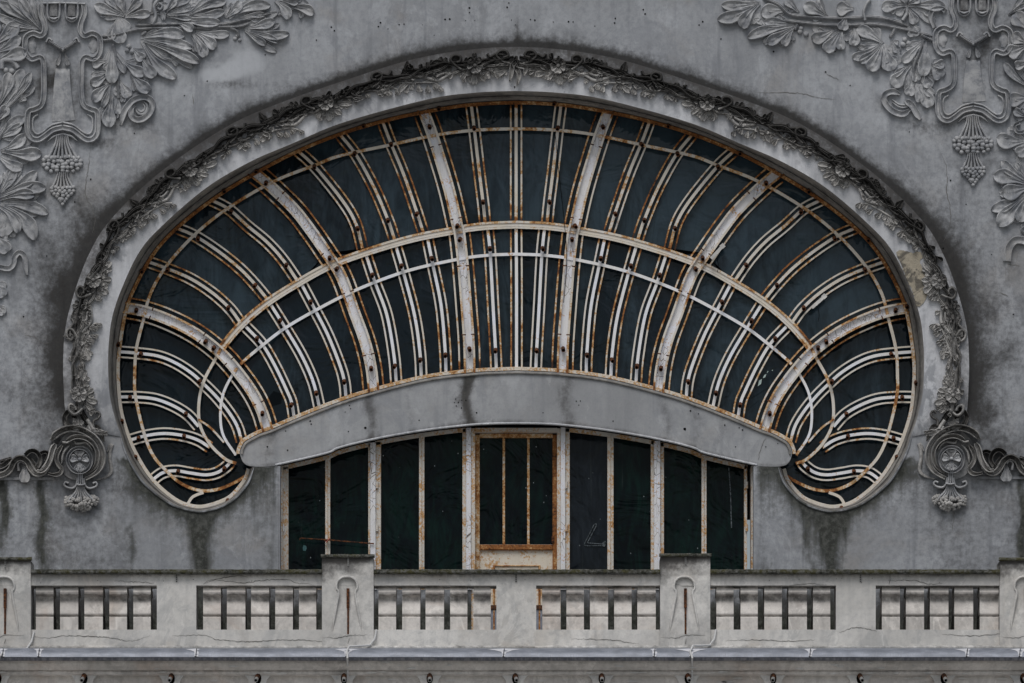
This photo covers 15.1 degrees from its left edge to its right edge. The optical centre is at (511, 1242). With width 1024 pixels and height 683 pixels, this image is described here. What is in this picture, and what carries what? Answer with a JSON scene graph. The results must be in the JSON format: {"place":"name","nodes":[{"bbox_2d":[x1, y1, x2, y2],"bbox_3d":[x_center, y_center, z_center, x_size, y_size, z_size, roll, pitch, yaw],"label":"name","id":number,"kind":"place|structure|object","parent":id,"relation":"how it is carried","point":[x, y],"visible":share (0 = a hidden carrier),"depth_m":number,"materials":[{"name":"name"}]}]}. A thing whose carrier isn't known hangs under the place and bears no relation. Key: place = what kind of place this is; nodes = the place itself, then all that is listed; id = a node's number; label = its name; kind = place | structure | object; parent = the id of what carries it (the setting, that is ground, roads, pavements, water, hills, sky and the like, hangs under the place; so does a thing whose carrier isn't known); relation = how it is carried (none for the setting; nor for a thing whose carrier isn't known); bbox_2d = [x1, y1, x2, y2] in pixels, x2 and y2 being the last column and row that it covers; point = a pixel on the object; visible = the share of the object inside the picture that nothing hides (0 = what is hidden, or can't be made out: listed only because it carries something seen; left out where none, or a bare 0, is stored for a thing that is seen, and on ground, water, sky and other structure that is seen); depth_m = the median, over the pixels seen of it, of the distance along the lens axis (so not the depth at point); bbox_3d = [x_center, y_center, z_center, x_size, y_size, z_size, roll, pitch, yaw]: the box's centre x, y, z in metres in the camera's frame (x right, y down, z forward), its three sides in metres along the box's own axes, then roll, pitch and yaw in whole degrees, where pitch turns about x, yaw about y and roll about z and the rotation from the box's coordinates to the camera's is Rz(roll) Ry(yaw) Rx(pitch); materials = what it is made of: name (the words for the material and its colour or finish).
{"place":"outdoors","nodes":[
{"label":"outdoors","id":0,"kind":"place"},
{"bbox_2d":[0,648,1023,660],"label":"gutter","id":1,"kind":"object","parent":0,"point":[512,654],"visible":1,"depth_m":45.19,"materials":[{"name":"metal"}]},
{"bbox_2d":[0,631,34,657],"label":"cable","id":2,"kind":"object","parent":1,"relation":"attached to","point":[29,644],"visible":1,"depth_m":45.45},
{"bbox_2d":[346,629,376,680],"bbox_3d":[-1.774,-6.849,45.316,0.367,0.794,0.370,0,0,0],"label":"cable","id":3,"kind":"object","parent":1,"relation":"attached to","point":[370,644],"visible":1,"depth_m":45.36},
{"bbox_2d":[0,661,1023,682],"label":"balcony cornice","id":4,"kind":"structure","parent":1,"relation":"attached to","point":[505,671],"depth_m":45.37,"materials":[{"name":"paint"}]},
{"bbox_2d":[80,673,86,681],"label":"drain pipe","id":5,"kind":"object","parent":4,"relation":"attached to","point":[83,677],"visible":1,"depth_m":45.27,"materials":[{"name":"metal"}]},
{"bbox_2d":[167,673,173,681],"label":"drain pipe","id":6,"kind":"object","parent":4,"relation":"attached to","point":[170,676],"visible":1,"depth_m":45.27,"materials":[{"name":"metal"}]},
{"bbox_2d":[254,674,259,681],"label":"drain pipe","id":7,"kind":"object","parent":4,"relation":"attached to","point":[256,677],"visible":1,"depth_m":45.27,"materials":[{"name":"metal"}]},
{"bbox_2d":[342,673,345,681],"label":"drain pipe","id":8,"kind":"object","parent":4,"relation":"attached to","point":[343,677],"visible":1,"depth_m":45.26,"materials":[{"name":"metal"}]},
{"bbox_2d":[427,673,431,681],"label":"drain pipe","id":9,"kind":"object","parent":4,"relation":"attached to","point":[429,676],"visible":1,"depth_m":45.27,"materials":[{"name":"metal"}]},
{"bbox_2d":[513,673,518,681],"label":"drain pipe","id":10,"kind":"object","parent":4,"relation":"attached to","point":[515,676],"visible":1,"depth_m":45.27,"materials":[{"name":"metal"}]},
{"bbox_2d":[599,673,603,681],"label":"drain pipe","id":11,"kind":"object","parent":4,"relation":"attached to","point":[601,675],"visible":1,"depth_m":45.27,"materials":[{"name":"metal"}]},
{"bbox_2d":[685,673,690,681],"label":"drain pipe","id":12,"kind":"object","parent":4,"relation":"attached to","point":[688,676],"visible":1,"depth_m":45.27,"materials":[{"name":"metal"}]},
{"bbox_2d":[771,673,775,681],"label":"drain pipe","id":13,"kind":"object","parent":4,"relation":"attached to","point":[773,675],"visible":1,"depth_m":45.27,"materials":[{"name":"metal"}]},
{"bbox_2d":[857,673,863,681],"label":"drain pipe","id":14,"kind":"object","parent":4,"relation":"attached to","point":[860,677],"visible":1,"depth_m":45.28,"materials":[{"name":"metal"}]},
{"bbox_2d":[941,673,947,681],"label":"drain pipe","id":15,"kind":"object","parent":4,"relation":"attached to","point":[944,677],"visible":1,"depth_m":45.27,"materials":[{"name":"metal"}]},
{"bbox_2d":[689,629,716,680],"bbox_3d":[2.181,-6.849,45.386,0.241,0.794,0.480,0,0,41],"label":"cable","id":16,"kind":"object","parent":1,"relation":"attached to","point":[698,645],"visible":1,"depth_m":45.36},
{"bbox_2d":[229,223,919,519],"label":"interior back wall","id":17,"kind":"structure","parent":0,"point":[554,426],"depth_m":48.20,"materials":[{"name":"grey"}]},
{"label":"balcony floor","id":18,"kind":"structure","parent":0,"visible":0},
{"bbox_2d":[0,0,1023,629],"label":"facade wall","id":19,"kind":"structure","parent":18,"relation":"on","point":[138,518],"depth_m":47.00,"materials":[{"name":"paint"}]},
{"bbox_2d":[0,0,45,211],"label":"oak spray relief","id":20,"kind":"object","parent":19,"relation":"attached to","point":[19,151],"visible":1,"depth_m":46.96,"materials":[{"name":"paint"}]},
{"bbox_2d":[0,193,48,315],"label":"oak spray relief","id":21,"kind":"object","parent":19,"relation":"attached to","point":[14,219],"visible":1,"depth_m":46.97,"materials":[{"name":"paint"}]},
{"bbox_2d":[0,448,49,482],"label":"scroll frieze","id":22,"kind":"object","parent":19,"relation":"attached to","point":[30,465],"visible":1,"depth_m":46.92,"materials":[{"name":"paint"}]},
{"bbox_2d":[22,2,103,205],"bbox_3d":[-5.483,-13.895,46.958,1.000,2.501,0.085,0,0,0],"label":"strapwork cartouche","id":23,"kind":"object","parent":19,"relation":"attached to","point":[62,107],"visible":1,"depth_m":46.97,"materials":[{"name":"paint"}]},
{"bbox_2d":[37,409,113,512],"bbox_3d":[-5.328,-9.569,46.905,0.939,1.339,0.210,0,0,0],"label":"scroll console","id":24,"kind":"object","parent":19,"relation":"attached to","point":[79,457],"visible":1,"depth_m":46.90,"materials":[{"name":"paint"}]},
{"bbox_2d":[90,44,156,127],"bbox_3d":[-4.740,-14.119,46.958,0.832,1.036,0.083,0,0,0],"label":"oak spray relief","id":25,"kind":"object","parent":19,"relation":"attached to","point":[114,62],"visible":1,"depth_m":46.96,"materials":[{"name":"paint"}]},
{"bbox_2d":[94,0,313,79],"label":"oak branch relief","id":26,"kind":"object","parent":19,"relation":"attached to","point":[164,41],"visible":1,"depth_m":46.96,"materials":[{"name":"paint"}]},
{"bbox_2d":[275,465,282,569],"bbox_3d":[-2.850,-8.248,47.227,0.080,2.551,0.445,0,0,0],"label":"jamb lining","id":27,"kind":"object","parent":19,"relation":"attached to","point":[280,517],"visible":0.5,"depth_m":47.18,"materials":[{"name":"paint"}]},
{"bbox_2d":[283,442,369,589],"bbox_3d":[-2.298,-8.929,47.309,1.127,1.826,0.123,0,0,0],"label":"balcony window","id":28,"kind":"structure","parent":19,"relation":"in","point":[326,497],"depth_m":47.35,"materials":[{"name":"glass"}]},
{"bbox_2d":[375,428,465,589],"bbox_3d":[-1.122,-9.019,47.309,1.122,2.006,0.123,0,0,0],"label":"balcony window","id":29,"kind":"structure","parent":19,"relation":"in","point":[420,500],"depth_m":47.35,"materials":[{"name":"glass"}]},
{"bbox_2d":[63,49,966,436],"bbox_3d":[0.038,-12.173,46.836,11.015,4.736,0.132,0,0,0],"label":"flower garland","id":30,"kind":"object","parent":19,"relation":"attached to","point":[471,69],"visible":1,"depth_m":46.85,"materials":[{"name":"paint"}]},
{"bbox_2d":[471,428,560,629],"bbox_3d":[0.048,-8.577,47.345,1.101,2.851,0.170,0,0,0],"label":"balcony door","id":31,"kind":"structure","parent":19,"relation":"in","point":[515,488],"depth_m":47.42,"materials":[{"name":"paint"}]},
{"bbox_2d":[475,434,556,569],"bbox_3d":[0.053,-8.564,47.400,1.013,2.787,0.060,0,0,0],"label":"door leaf","id":32,"kind":"structure","parent":31,"relation":"in","point":[478,547],"depth_m":47.38,"materials":[{"name":"paint"}]},
{"bbox_2d":[116,101,917,507],"bbox_3d":[0.057,-11.523,47.375,9.870,5.083,0.222,0,0,0],"label":"shell window","id":33,"kind":"structure","parent":19,"relation":"attached to","point":[828,397],"depth_m":47.44,"materials":[{"name":"glass"}]},
{"bbox_2d":[555,135,566,302],"bbox_3d":[0.603,-12.567,47.260,0.148,2.062,0.007,0,0,0],"label":"loose wire","id":34,"kind":"object","parent":33,"relation":"hanging from","point":[563,215],"visible":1,"depth_m":47.26,"materials":[{"name":"black metal"}]},
{"bbox_2d":[710,243,724,271],"bbox_3d":[2.527,-12.095,47.289,0.197,0.382,0.083,0,0,0],"label":"metal bar","id":35,"kind":"object","parent":33,"relation":"attached to","point":[719,249],"visible":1,"depth_m":47.26,"materials":[{"name":"paint"}]},
{"bbox_2d":[811,294,826,320],"bbox_3d":[3.771,-11.484,47.289,0.207,0.366,0.083,0,0,0],"label":"metal bar","id":36,"kind":"object","parent":33,"relation":"attached to","point":[817,302],"visible":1,"depth_m":47.26,"materials":[{"name":"paint"}]},
{"bbox_2d":[565,427,654,589],"bbox_3d":[1.200,-9.020,47.309,1.105,2.007,0.123,0,0,0],"label":"balcony window","id":37,"kind":"structure","parent":19,"relation":"in","point":[609,501],"depth_m":47.35,"materials":[{"name":"glass"}]},
{"bbox_2d":[660,442,747,589],"bbox_3d":[2.357,-8.931,47.309,1.084,1.831,0.123,0,0,0],"label":"balcony window","id":38,"kind":"structure","parent":19,"relation":"in","point":[703,503],"depth_m":47.35,"materials":[{"name":"glass"}]},
{"bbox_2d":[750,465,758,569],"bbox_3d":[2.971,-8.248,47.227,0.079,2.551,0.445,0,0,0],"label":"jamb lining","id":39,"kind":"object","parent":19,"relation":"attached to","point":[752,517],"visible":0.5,"depth_m":47.18,"materials":[{"name":"paint"}]},
{"bbox_2d":[717,0,946,71],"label":"oak branch relief","id":40,"kind":"object","parent":19,"relation":"attached to","point":[778,27],"visible":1,"depth_m":46.96,"materials":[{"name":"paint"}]},
{"bbox_2d":[881,39,945,119],"bbox_3d":[4.898,-14.189,46.958,0.799,1.002,0.083,0,0,0],"label":"oak spray relief","id":41,"kind":"object","parent":19,"relation":"attached to","point":[907,78],"visible":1,"depth_m":46.96,"materials":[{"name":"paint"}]},
{"bbox_2d":[917,406,993,511],"bbox_3d":[5.413,-9.579,46.905,0.939,1.339,0.210,0,0,0],"label":"scroll console","id":42,"kind":"object","parent":19,"relation":"attached to","point":[951,456],"visible":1,"depth_m":46.90,"materials":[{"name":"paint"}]},
{"bbox_2d":[932,0,1013,186],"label":"strapwork cartouche","id":43,"kind":"object","parent":19,"relation":"attached to","point":[973,90],"visible":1,"depth_m":46.97,"materials":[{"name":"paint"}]},
{"bbox_2d":[981,448,1023,482],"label":"scroll frieze","id":44,"kind":"object","parent":19,"relation":"attached to","point":[1000,464],"visible":1,"depth_m":46.92,"materials":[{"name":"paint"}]},
{"bbox_2d":[991,125,1023,260],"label":"oak spray relief","id":45,"kind":"object","parent":19,"relation":"attached to","point":[1008,177],"visible":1,"depth_m":46.96,"materials":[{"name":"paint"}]},
{"bbox_2d":[1003,0,1023,133],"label":"oak spray relief","id":46,"kind":"object","parent":19,"relation":"attached to","point":[1015,53],"visible":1,"depth_m":46.97,"materials":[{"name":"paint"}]},
{"bbox_2d":[0,553,1023,647],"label":"balustrade","id":47,"kind":"object","parent":18,"relation":"on","point":[348,584],"visible":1,"depth_m":45.50,"materials":[{"name":"paint"}]},
{"bbox_2d":[294,590,739,629],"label":"plinth wall","id":48,"kind":"structure","parent":18,"relation":"on","point":[563,609],"depth_m":47.24,"materials":[{"name":"paint"}]},
{"bbox_2d":[370,442,376,589],"bbox_3d":[-1.705,-8.915,47.305,0.096,1.810,0.170,0,0,0],"label":"window post","id":49,"kind":"object","parent":48,"relation":"on","point":[372,495],"depth_m":47.24,"materials":[{"name":"white paint"}]},
{"bbox_2d":[299,538,373,543],"bbox_3d":[-2.151,-8.605,47.220,0.917,0.081,0.040,0,0,0],"label":"metal rod","id":50,"kind":"object","parent":49,"relation":"attached to","point":[326,540],"visible":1,"depth_m":47.21,"materials":[{"name":"metal"}]},
{"bbox_2d":[466,428,471,589],"bbox_3d":[-0.532,-9.004,47.305,0.090,1.989,0.170,0,0,0],"label":"window post","id":51,"kind":"object","parent":48,"relation":"on","point":[468,498],"depth_m":47.24,"materials":[{"name":"white paint"}]},
{"bbox_2d":[560,427,565,589],"bbox_3d":[0.625,-9.007,47.305,0.085,1.995,0.170,0,0,0],"label":"window post","id":52,"kind":"object","parent":48,"relation":"on","point":[562,497],"depth_m":47.24,"materials":[{"name":"white paint"}]},
{"bbox_2d":[654,441,659,589],"bbox_3d":[1.781,-8.925,47.305,0.105,1.830,0.170,0,0,0],"label":"window post","id":53,"kind":"object","parent":48,"relation":"on","point":[656,502],"depth_m":47.24,"materials":[{"name":"white paint"}]}
]}

